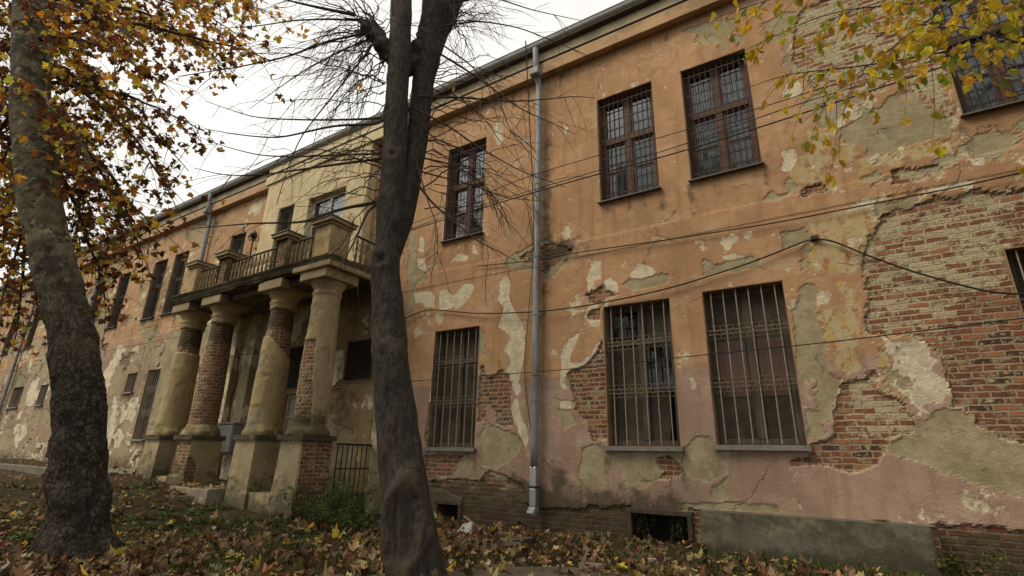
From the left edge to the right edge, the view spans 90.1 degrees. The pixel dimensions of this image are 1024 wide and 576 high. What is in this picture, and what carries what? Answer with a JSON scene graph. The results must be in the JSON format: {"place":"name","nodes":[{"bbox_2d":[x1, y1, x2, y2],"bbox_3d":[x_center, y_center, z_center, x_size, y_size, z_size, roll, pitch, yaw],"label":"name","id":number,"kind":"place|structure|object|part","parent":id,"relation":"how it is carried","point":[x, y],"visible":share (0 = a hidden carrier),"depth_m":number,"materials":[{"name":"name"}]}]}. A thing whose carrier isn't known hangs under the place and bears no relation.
{"place":"outdoors","nodes":[
{"label":"outdoors","id":0,"kind":"place"},
{"bbox_2d":[108,467,136,475],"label":"pavement","id":1,"kind":"structure","parent":0,"point":[120,471],"depth_m":14.34,"materials":[{"name":"concrete"}]},
{"bbox_2d":[248,230,258,255],"bbox_3d":[-6.588,-0.800,12.856,0.254,1.486,0.265,-10,-21,31],"label":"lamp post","id":2,"kind":"object","parent":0,"point":[253,235],"visible":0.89,"depth_m":12.98,"materials":[{"name":"metal"}]},
{"bbox_2d":[0,0,623,414],"label":"sky","id":3,"kind":"structure","parent":0,"point":[198,112],"materials":[{"name":"white"}]},
{"bbox_2d":[367,567,628,575],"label":"path","id":4,"kind":"structure","parent":0,"point":[537,571],"depth_m":5.19,"materials":[{"name":"concrete"}]},
{"bbox_2d":[0,457,1017,575],"bbox_3d":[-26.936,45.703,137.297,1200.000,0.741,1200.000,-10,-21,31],"label":"ground","id":5,"kind":"structure","parent":0,"point":[16,495],"depth_m":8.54,"materials":[{"name":"brown plant"}]},
{"bbox_2d":[2,532,37,540],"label":"ground plant","id":6,"kind":"object","parent":5,"relation":"on","point":[28,536],"visible":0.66,"depth_m":6.59,"materials":[{"name":"green plant"}]},
{"bbox_2d":[0,463,118,475],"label":"kerb","id":7,"kind":"structure","parent":5,"relation":"on","point":[36,470],"depth_m":15.21,"materials":[{"name":"concrete"}]},
{"bbox_2d":[111,514,139,522],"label":"ground plant","id":8,"kind":"object","parent":5,"relation":"on","point":[132,517],"visible":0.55,"depth_m":8.16,"materials":[{"name":"green plant"}]},
{"bbox_2d":[110,515,144,521],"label":"ground plant","id":9,"kind":"object","parent":5,"relation":"on","point":[125,517],"visible":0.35,"depth_m":8.19,"materials":[{"name":"green plant"}]},
{"bbox_2d":[113,519,145,528],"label":"ground plant","id":10,"kind":"object","parent":5,"relation":"on","point":[123,527],"visible":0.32,"depth_m":7.83,"materials":[{"name":"green plant"}]},
{"bbox_2d":[126,520,158,529],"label":"ground plant","id":11,"kind":"object","parent":5,"relation":"on","point":[143,526],"visible":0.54,"depth_m":7.79,"materials":[{"name":"green plant"}]},
{"bbox_2d":[131,482,158,488],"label":"ground plant","id":12,"kind":"object","parent":5,"relation":"on","point":[144,486],"visible":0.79,"depth_m":10.79,"materials":[{"name":"green plant"}]},
{"bbox_2d":[122,530,172,540],"bbox_3d":[-5.047,3.415,7.044,0.514,0.172,0.520,-2,-19,9],"label":"ground plant","id":13,"kind":"object","parent":5,"relation":"on","point":[153,534],"visible":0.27,"depth_m":7.05,"materials":[{"name":"green plant"}]},
{"bbox_2d":[0,0,304,564],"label":"plane tree","id":14,"kind":"object","parent":5,"relation":"on","point":[38,189],"visible":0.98,"depth_m":7.04,"materials":[{"name":"brown plant"}]},
{"bbox_2d":[139,520,170,529],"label":"ground plant","id":15,"kind":"object","parent":5,"relation":"on","point":[153,527],"visible":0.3,"depth_m":7.93,"materials":[{"name":"green plant"}]},
{"bbox_2d":[137,537,172,547],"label":"ground plant","id":16,"kind":"object","parent":5,"relation":"on","point":[169,539],"visible":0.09,"depth_m":6.56,"materials":[{"name":"green plant"}]},
{"bbox_2d":[145,504,177,509],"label":"ground plant","id":17,"kind":"object","parent":5,"relation":"on","point":[164,508],"visible":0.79,"depth_m":9.24,"materials":[{"name":"green plant"}]},
{"bbox_2d":[143,509,181,519],"bbox_3d":[-5.950,3.826,8.619,0.534,0.152,0.610,-10,-21,31],"label":"ground plant","id":18,"kind":"object","parent":5,"relation":"on","point":[165,515],"visible":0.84,"depth_m":8.66,"materials":[{"name":"green plant"}]},
{"bbox_2d":[159,522,191,530],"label":"ground plant","id":19,"kind":"object","parent":5,"relation":"on","point":[180,527],"visible":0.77,"depth_m":7.88,"materials":[{"name":"green plant"}]},
{"bbox_2d":[163,515,199,523],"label":"ground plant","id":20,"kind":"object","parent":5,"relation":"on","point":[179,516],"visible":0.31,"depth_m":8.40,"materials":[{"name":"green plant"}]},
{"bbox_2d":[182,505,208,514],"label":"ground plant","id":21,"kind":"object","parent":5,"relation":"on","point":[192,510],"visible":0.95,"depth_m":9.23,"materials":[{"name":"green plant"}]},
{"bbox_2d":[180,534,211,541],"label":"ground plant","id":22,"kind":"object","parent":5,"relation":"on","point":[197,538],"visible":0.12,"depth_m":7.12,"materials":[{"name":"green plant"}]},
{"bbox_2d":[185,530,216,537],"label":"ground plant","id":23,"kind":"object","parent":5,"relation":"on","point":[200,531],"visible":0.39,"depth_m":7.46,"materials":[{"name":"green plant"}]},
{"bbox_2d":[187,516,232,523],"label":"ground plant","id":24,"kind":"object","parent":5,"relation":"on","point":[202,520],"visible":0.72,"depth_m":8.46,"materials":[{"name":"green plant"}]},
{"bbox_2d":[201,500,232,509],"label":"ground plant","id":25,"kind":"object","parent":5,"relation":"on","point":[216,506],"visible":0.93,"depth_m":9.77,"materials":[{"name":"green plant"}]},
{"bbox_2d":[204,523,240,530],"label":"ground plant","id":26,"kind":"object","parent":5,"relation":"on","point":[233,528],"visible":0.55,"depth_m":8.08,"materials":[{"name":"green plant"}]},
{"bbox_2d":[228,533,254,540],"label":"ground plant","id":27,"kind":"object","parent":5,"relation":"on","point":[241,538],"visible":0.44,"depth_m":7.33,"materials":[{"name":"green plant"}]},
{"bbox_2d":[230,515,259,523],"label":"ground plant","id":28,"kind":"object","parent":5,"relation":"on","point":[238,519],"visible":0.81,"depth_m":8.63,"materials":[{"name":"green plant"}]},
{"bbox_2d":[242,528,270,536],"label":"ground plant","id":29,"kind":"object","parent":5,"relation":"on","point":[256,532],"visible":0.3,"depth_m":7.61,"materials":[{"name":"green plant"}]},
{"bbox_2d":[250,537,286,547],"bbox_3d":[-3.127,3.362,6.715,0.536,0.152,0.431,1,-18,2],"label":"ground plant","id":30,"kind":"object","parent":5,"relation":"on","point":[267,540],"visible":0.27,"depth_m":6.73,"materials":[{"name":"green plant"}]},
{"bbox_2d":[258,512,291,522],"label":"ground plant","id":31,"kind":"object","parent":5,"relation":"on","point":[282,520],"visible":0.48,"depth_m":8.78,"materials":[{"name":"green plant"}]},
{"bbox_2d":[267,525,304,535],"bbox_3d":[-3.452,3.722,7.824,0.587,0.131,0.575,8,-19,-20],"label":"ground plant","id":32,"kind":"object","parent":5,"relation":"on","point":[278,529],"visible":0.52,"depth_m":7.78,"materials":[{"name":"green plant"}]},
{"bbox_2d":[289,530,320,541],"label":"ground plant","id":33,"kind":"object","parent":5,"relation":"on","point":[303,536],"visible":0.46,"depth_m":7.33,"materials":[{"name":"green plant"}]},
{"bbox_2d":[282,479,366,526],"bbox_3d":[-3.352,3.668,8.715,1.375,0.784,1.248,-10,-21,31],"label":"tall weed","id":34,"kind":"object","parent":5,"relation":"on","point":[330,506],"visible":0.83,"depth_m":8.62,"materials":[{"name":"green plant"}]},
{"bbox_2d":[310,493,382,533],"bbox_3d":[-2.576,3.565,8.092,1.069,0.620,1.243,-10,-21,31],"label":"tall weed","id":35,"kind":"object","parent":5,"relation":"on","point":[346,519],"visible":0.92,"depth_m":8.10,"materials":[{"name":"green plant"}]},
{"bbox_2d":[319,472,380,525],"bbox_3d":[-2.753,3.648,8.900,0.941,0.954,1.267,-34,-39,60],"label":"tall weed","id":36,"kind":"object","parent":5,"relation":"on","point":[363,502],"visible":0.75,"depth_m":8.79,"materials":[{"name":"green plant"}]},
{"bbox_2d":[330,443,371,516],"bbox_3d":[-3.199,3.853,10.180,0.050,1.440,0.910,-10,-21,31],"label":"iron railing","id":37,"kind":"object","parent":5,"relation":"on","point":[352,445],"visible":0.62,"depth_m":10.21,"materials":[{"name":"black metal"}]},
{"bbox_2d":[364,519,379,525],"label":"ground plant","id":38,"kind":"object","parent":5,"relation":"on","point":[374,522],"visible":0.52,"depth_m":8.96,"materials":[{"name":"green plant"}]},
{"bbox_2d":[161,0,600,575],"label":"pollarded tree","id":39,"kind":"object","parent":5,"relation":"on","point":[409,540],"visible":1,"depth_m":6.30,"materials":[{"name":"brown plant"}]},
{"bbox_2d":[452,522,472,534],"bbox_3d":[-0.696,3.841,8.165,0.424,0.203,0.320,-10,-21,31],"label":"plastic bag","id":40,"kind":"object","parent":5,"relation":"on","point":[468,525],"visible":0.41,"depth_m":8.11,"materials":[{"name":"white plastic"}]},
{"bbox_2d":[0,455,1019,575],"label":"fallen leaves","id":41,"kind":"object","parent":5,"relation":"on","point":[137,549],"visible":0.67,"depth_m":5.82,"materials":[{"name":"brown plant"}]},
{"bbox_2d":[463,515,482,531],"bbox_3d":[-0.661,3.960,8.609,0.468,0.021,0.100,15,-19,49],"label":"plank","id":42,"kind":"object","parent":41,"relation":"on","point":[467,518],"visible":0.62,"depth_m":8.66,"materials":[{"name":"wood"}]},
{"bbox_2d":[490,541,520,546],"bbox_3d":[-0.090,3.344,6.656,0.424,0.020,0.090,-4,-1,-1],"label":"plank","id":43,"kind":"object","parent":41,"relation":"on","point":[510,544],"visible":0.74,"depth_m":6.65,"materials":[{"name":"brown wood"}]},
{"bbox_2d":[0,0,1023,575],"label":"old building","id":44,"kind":"structure","parent":5,"relation":"on","point":[916,426],"depth_m":8.74,"materials":[{"name":"paint"}]},
{"bbox_2d":[0,311,24,355],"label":"window","id":45,"kind":"structure","parent":44,"relation":"in","point":[10,335],"depth_m":26.77,"materials":[{"name":"brown wood"}]},
{"bbox_2d":[4,386,24,408],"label":"window","id":46,"kind":"structure","parent":44,"relation":"in","point":[17,392],"depth_m":23.87,"materials":[{"name":"metal"}]},
{"bbox_2d":[21,305,40,349],"bbox_3d":[-23.285,1.898,25.033,1.060,2.298,0.385,-10,-21,31],"label":"window","id":47,"kind":"structure","parent":44,"relation":"in","point":[30,336],"depth_m":25.06,"materials":[{"name":"brown wood"}]},
{"bbox_2d":[32,384,48,405],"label":"window","id":48,"kind":"structure","parent":44,"relation":"in","point":[42,393],"depth_m":22.06,"materials":[{"name":"metal"}]},
{"bbox_2d":[93,281,117,323],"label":"window","id":49,"kind":"structure","parent":44,"relation":"in","point":[99,292],"depth_m":21.71,"materials":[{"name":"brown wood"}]},
{"bbox_2d":[102,271,131,329],"bbox_3d":[-15.507,0.515,20.318,1.060,2.298,0.385,-10,-21,31],"label":"window","id":50,"kind":"structure","parent":44,"relation":"in","point":[119,296],"depth_m":20.46,"materials":[{"name":"brown wood"}]},
{"bbox_2d":[119,372,137,393],"bbox_3d":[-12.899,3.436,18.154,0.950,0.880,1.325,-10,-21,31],"label":"window","id":51,"kind":"structure","parent":44,"relation":"in","point":[131,378],"depth_m":17.90,"materials":[{"name":"metal"}]},
{"bbox_2d":[127,368,161,440],"bbox_3d":[-11.864,3.819,16.744,0.970,2.296,0.385,-10,-21,31],"label":"window","id":52,"kind":"structure","parent":44,"relation":"in","point":[141,425],"depth_m":16.83,"materials":[{"name":"metal"}]},
{"bbox_2d":[137,258,169,320],"bbox_3d":[-13.041,0.082,18.822,1.087,2.300,0.385,-10,-21,31],"label":"window","id":53,"kind":"structure","parent":44,"relation":"in","point":[151,302],"depth_m":18.95,"materials":[{"name":"brown wood"}]},
{"bbox_2d":[158,250,189,315],"bbox_3d":[-11.781,-0.155,18.063,1.050,2.320,0.385,-10,-21,31],"label":"window","id":54,"kind":"structure","parent":44,"relation":"in","point":[176,280],"depth_m":18.22,"materials":[{"name":"brown wood"}]},
{"bbox_2d":[156,481,225,498],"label":"step leaves","id":55,"kind":"object","parent":44,"relation":"on","point":[189,485],"visible":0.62,"depth_m":10.56,"materials":[{"name":"brown plant"}]},
{"bbox_2d":[218,422,245,452],"bbox_3d":[-7.326,3.864,13.182,0.860,0.745,0.310,-10,-21,31],"label":"electric cabinet","id":56,"kind":"object","parent":44,"relation":"attached to","point":[228,430],"visible":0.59,"depth_m":12.99,"materials":[{"name":"grey metal"}]},
{"bbox_3d":[-7.395,3.845,13.074,0.720,0.650,0.025,-10,-21,31],"label":"door","id":57,"kind":"part","parent":56,"relation":"part of","materials":[{"name":"grey paint"}]},
{"bbox_2d":[228,344,238,421],"bbox_3d":[-7.667,2.601,13.978,0.512,2.204,0.032,-10,-21,31],"label":"cable","id":58,"kind":"object","parent":44,"relation":"attached to","point":[235,384],"visible":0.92,"depth_m":13.85,"materials":[{"name":"black rubber"}]},
{"bbox_2d":[229,231,246,252],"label":"window","id":59,"kind":"structure","parent":44,"relation":"in","point":[237,241],"depth_m":16.59,"materials":[{"name":"brown wood"}]},
{"bbox_2d":[250,488,270,492],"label":"wall plant","id":60,"kind":"object","parent":44,"relation":"on","point":[256,491],"depth_m":9.95,"materials":[{"name":"green plant"}]},
{"bbox_2d":[267,203,294,265],"bbox_3d":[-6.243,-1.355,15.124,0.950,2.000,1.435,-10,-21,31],"label":"window","id":61,"kind":"structure","parent":44,"relation":"in","point":[286,216],"depth_m":14.95,"materials":[{"name":"yellow paint"}]},
{"bbox_2d":[281,393,295,433],"bbox_3d":[-5.371,3.657,12.459,0.758,2.158,0.194,-10,-21,31],"label":"porch door","id":62,"kind":"structure","parent":44,"relation":"in","point":[290,400],"depth_m":12.76,"materials":[{"name":"paint"}]},
{"bbox_2d":[304,185,346,257],"bbox_3d":[-5.006,-1.187,13.603,1.558,2.948,0.234,-10,-21,31],"label":"balcony door","id":63,"kind":"structure","parent":44,"relation":"in","point":[314,201],"depth_m":14.13,"materials":[{"name":"yellow paint"}]},
{"bbox_2d":[422,325,479,451],"bbox_3d":[-1.102,1.997,10.189,1.244,2.399,0.385,-10,-21,31],"label":"window","id":64,"kind":"structure","parent":44,"relation":"in","point":[452,410],"depth_m":10.28,"materials":[{"name":"paint"}]},
{"bbox_2d":[439,136,486,242],"bbox_3d":[-1.003,-2.182,11.568,1.158,2.414,0.385,-10,-21,31],"label":"window","id":65,"kind":"structure","parent":44,"relation":"in","point":[463,190],"depth_m":11.65,"materials":[{"name":"paint"}]},
{"bbox_2d":[524,206,533,429],"bbox_3d":[0.324,0.401,9.604,0.181,4.422,0.014,-10,-21,31],"label":"cable","id":66,"kind":"object","parent":44,"relation":"attached to","point":[527,322],"visible":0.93,"depth_m":9.52,"materials":[{"name":"black rubber"}]},
{"bbox_2d":[597,81,660,203],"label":"window","id":67,"kind":"structure","parent":44,"relation":"in","point":[625,118],"depth_m":9.76,"materials":[{"name":"paint"}]},
{"bbox_2d":[603,298,683,450],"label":"window","id":68,"kind":"structure","parent":44,"relation":"in","point":[642,404],"depth_m":8.37,"materials":[{"name":"paint"}]},
{"bbox_2d":[633,513,687,544],"bbox_3d":[2.142,3.632,7.491,0.944,0.698,0.191,-10,-21,31],"label":"vine","id":69,"kind":"object","parent":44,"relation":"hanging from","point":[679,521],"visible":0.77,"depth_m":7.44,"materials":[{"name":"green plant"}]},
{"bbox_2d":[359,48,995,256],"bbox_3d":[3.042,-2.956,8.610,16.009,2.068,0.368,-10,-21,30],"label":"cable","id":70,"kind":"object","parent":44,"relation":"attached to","point":[693,147],"visible":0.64,"depth_m":8.30,"materials":[{"name":"black rubber"}]},
{"bbox_2d":[359,29,1023,252],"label":"cable","id":71,"kind":"object","parent":44,"relation":"attached to","point":[682,144],"visible":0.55,"depth_m":8.35,"materials":[{"name":"black rubber"}]},
{"bbox_2d":[365,20,1022,245],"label":"cable","id":72,"kind":"object","parent":44,"relation":"attached to","point":[700,125],"visible":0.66,"depth_m":8.31,"materials":[{"name":"black rubber"}]},
{"bbox_2d":[412,317,1023,381],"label":"cable","id":73,"kind":"object","parent":44,"relation":"attached to","point":[748,350],"visible":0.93,"depth_m":7.21,"materials":[{"name":"black rubber"}]},
{"bbox_2d":[680,48,764,182],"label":"window","id":74,"kind":"structure","parent":44,"relation":"in","point":[718,88],"depth_m":8.90,"materials":[{"name":"paint"}]},
{"bbox_2d":[478,171,1023,266],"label":"cable","id":75,"kind":"object","parent":44,"relation":"attached to","point":[775,222],"visible":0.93,"depth_m":7.56,"materials":[{"name":"black rubber"}]},
{"bbox_2d":[701,280,811,450],"bbox_3d":[3.479,1.121,7.433,1.221,2.372,0.385,-10,-21,31],"label":"window","id":76,"kind":"structure","parent":44,"relation":"in","point":[756,400],"depth_m":7.47,"materials":[{"name":"paint"}]},
{"bbox_2d":[810,235,817,241],"bbox_3d":[4.336,-0.710,7.332,0.100,0.060,0.105,-10,-21,31],"label":"cable bracket","id":77,"kind":"object","parent":44,"relation":"attached to","point":[813,237],"visible":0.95,"depth_m":7.30,"materials":[{"name":"metal"}]},
{"bbox_2d":[405,238,1023,318],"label":"cable","id":78,"kind":"object","parent":77,"relation":"hanging from","point":[947,281],"visible":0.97,"depth_m":7.58,"materials":[{"name":"black rubber"}]},
{"bbox_2d":[928,0,1023,117],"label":"window","id":79,"kind":"structure","parent":44,"relation":"in","point":[984,96],"depth_m":7.00,"materials":[{"name":"paint"}]},
{"bbox_2d":[1002,245,1023,320],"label":"window","id":80,"kind":"structure","parent":44,"relation":"in","point":[1014,256],"depth_m":6.19,"materials":[{"name":"paint"}]},
{"bbox_2d":[511,536,534,541],"bbox_3d":[0.097,3.494,7.107,0.435,0.021,0.060,-10,-3,8],"label":"plank","id":81,"kind":"object","parent":5,"relation":"on","point":[523,538],"visible":0.56,"depth_m":7.09,"materials":[{"name":"brown wood"}]},
{"bbox_2d":[578,562,603,569],"bbox_3d":[0.853,3.013,5.513,0.252,0.086,0.128,-8,-22,25],"label":"broken brick","id":82,"kind":"object","parent":5,"relation":"on","point":[591,565],"visible":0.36,"depth_m":5.48,"materials":[{"name":"red brick"}]},
{"bbox_2d":[648,557,663,567],"bbox_3d":[1.621,3.098,5.761,0.158,0.097,0.113,0,-18,4],"label":"rubble stone","id":83,"kind":"object","parent":5,"relation":"on","point":[651,560],"visible":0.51,"depth_m":5.72,"materials":[{"name":"beige stone"}]},
{"bbox_2d":[699,509,947,575],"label":"concrete block","id":84,"kind":"structure","parent":5,"relation":"on","point":[897,546],"depth_m":6.10,"materials":[{"name":"paint"}]},
{"bbox_2d":[703,0,1023,187],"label":"linden tree","id":85,"kind":"object","parent":5,"relation":"on","point":[935,37],"visible":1,"depth_m":3.77,"materials":[{"name":"yellow plant"}]},
{"bbox_2d":[931,547,1011,575],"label":"ivy bush","id":86,"kind":"object","parent":5,"relation":"on","point":[973,570],"visible":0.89,"depth_m":5.38,"materials":[{"name":"green plant"}]}
]}

